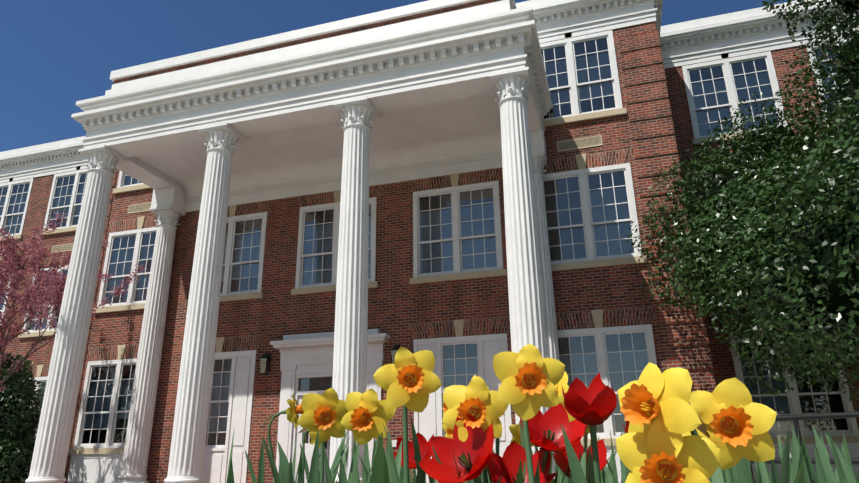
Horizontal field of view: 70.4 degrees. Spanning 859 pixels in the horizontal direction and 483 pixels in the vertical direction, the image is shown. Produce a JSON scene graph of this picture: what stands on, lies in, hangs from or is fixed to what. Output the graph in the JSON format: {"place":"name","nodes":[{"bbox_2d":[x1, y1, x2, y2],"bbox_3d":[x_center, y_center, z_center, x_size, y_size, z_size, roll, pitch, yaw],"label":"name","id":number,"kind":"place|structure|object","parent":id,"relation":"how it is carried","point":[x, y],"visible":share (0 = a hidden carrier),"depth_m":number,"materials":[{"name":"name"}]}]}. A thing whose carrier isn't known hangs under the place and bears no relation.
{"place":"outdoors","nodes":[
{"label":"outdoors","id":0,"kind":"place"},
{"bbox_2d":[0,0,795,151],"label":"sky","id":1,"kind":"structure","parent":0,"point":[55,55],"materials":[{"name":"blue"}]},
{"bbox_2d":[0,38,847,444],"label":"building interior","id":2,"kind":"object","parent":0,"point":[480,194],"depth_m":16.36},
{"bbox_2d":[0,38,848,444],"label":"window glass","id":3,"kind":"object","parent":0,"point":[564,230],"visible":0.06,"depth_m":16.51,"materials":[{"name":"clear glass"}]},
{"bbox_2d":[0,53,853,437],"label":"building blinds","id":4,"kind":"object","parent":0,"point":[608,201],"depth_m":16.72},
{"bbox_2d":[627,0,858,400],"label":"tree","id":5,"kind":"object","parent":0,"point":[799,196],"depth_m":10.32,"materials":[{"name":"green plant"}]},
{"label":"flower bed soil","id":6,"kind":"structure","parent":0,"visible":0},
{"bbox_2d":[267,374,735,482],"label":"flower stems","id":7,"kind":"object","parent":6,"relation":"on","point":[596,464],"visible":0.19,"depth_m":0.86,"materials":[{"name":"green plant"}]},
{"bbox_2d":[261,413,709,437],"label":"daffodil spathes","id":8,"kind":"object","parent":7,"relation":"on","point":[702,428],"visible":0.06,"depth_m":0.60,"materials":[{"name":"brown plant"}]},
{"bbox_2d":[393,372,628,482],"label":"tulips","id":9,"kind":"object","parent":7,"relation":"on","point":[594,403],"visible":0.79,"depth_m":0.85,"materials":[{"name":"red plant"}]},
{"bbox_2d":[295,362,753,482],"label":"daffodil coronas","id":10,"kind":"object","parent":7,"relation":"on","point":[634,398],"visible":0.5,"depth_m":0.61,"materials":[{"name":"orange plant"}]},
{"bbox_2d":[286,344,776,482],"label":"daffodil petals","id":11,"kind":"object","parent":7,"relation":"on","point":[701,457],"visible":0.73,"depth_m":0.74,"materials":[{"name":"yellow plant"}]},
{"bbox_2d":[226,416,858,482],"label":"flower leaves","id":12,"kind":"object","parent":6,"relation":"on","point":[387,466],"visible":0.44,"depth_m":0.97,"materials":[{"name":"green plant"}]},
{"label":"plaza pavement","id":13,"kind":"structure","parent":0,"visible":0},
{"bbox_2d":[0,352,44,482],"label":"shrub","id":14,"kind":"object","parent":13,"relation":"on","point":[23,431],"depth_m":16.50,"materials":[{"name":"green plant"}]},
{"bbox_2d":[0,211,147,391],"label":"tree","id":15,"kind":"object","parent":13,"relation":"on","point":[19,364],"visible":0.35,"depth_m":16.01,"materials":[{"name":"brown plant"}]},
{"bbox_2d":[25,67,559,482],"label":"portico columns","id":16,"kind":"structure","parent":13,"relation":"on","point":[532,312],"depth_m":14.03,"materials":[{"name":"white paint"}]},
{"bbox_2d":[0,0,858,482],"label":"brick walls","id":17,"kind":"structure","parent":13,"relation":"on","point":[654,128],"depth_m":16.30,"materials":[{"name":"brown brick"}]},
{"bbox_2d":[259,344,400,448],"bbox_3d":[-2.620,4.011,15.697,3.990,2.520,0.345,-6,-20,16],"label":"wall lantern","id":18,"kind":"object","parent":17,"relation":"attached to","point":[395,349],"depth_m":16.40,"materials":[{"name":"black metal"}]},
{"bbox_2d":[0,30,825,376],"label":"jack arches","id":19,"kind":"structure","parent":17,"relation":"attached to","point":[592,160],"depth_m":16.01,"materials":[{"name":"brown brick"}]},
{"bbox_2d":[5,31,767,376],"bbox_3d":[-3.390,-0.785,19.051,60.790,8.570,2.400,-6,-20,16],"label":"arch mortar","id":20,"kind":"object","parent":19,"relation":"attached to","point":[123,225],"visible":0.08,"depth_m":15.94,"materials":[{"name":"beige concrete"}]},
{"bbox_2d":[0,0,858,482],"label":"building trim","id":21,"kind":"structure","parent":17,"relation":"attached to","point":[424,86],"depth_m":16.22,"materials":[{"name":"white paint"}]},
{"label":"stair wall","id":22,"kind":"object","parent":13,"relation":"on","visible":0},
{"bbox_2d":[750,411,858,464],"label":"black handrail","id":23,"kind":"object","parent":22,"relation":"on","point":[796,418],"visible":0.21,"depth_m":5.22,"materials":[{"name":"black metal"}]}
]}

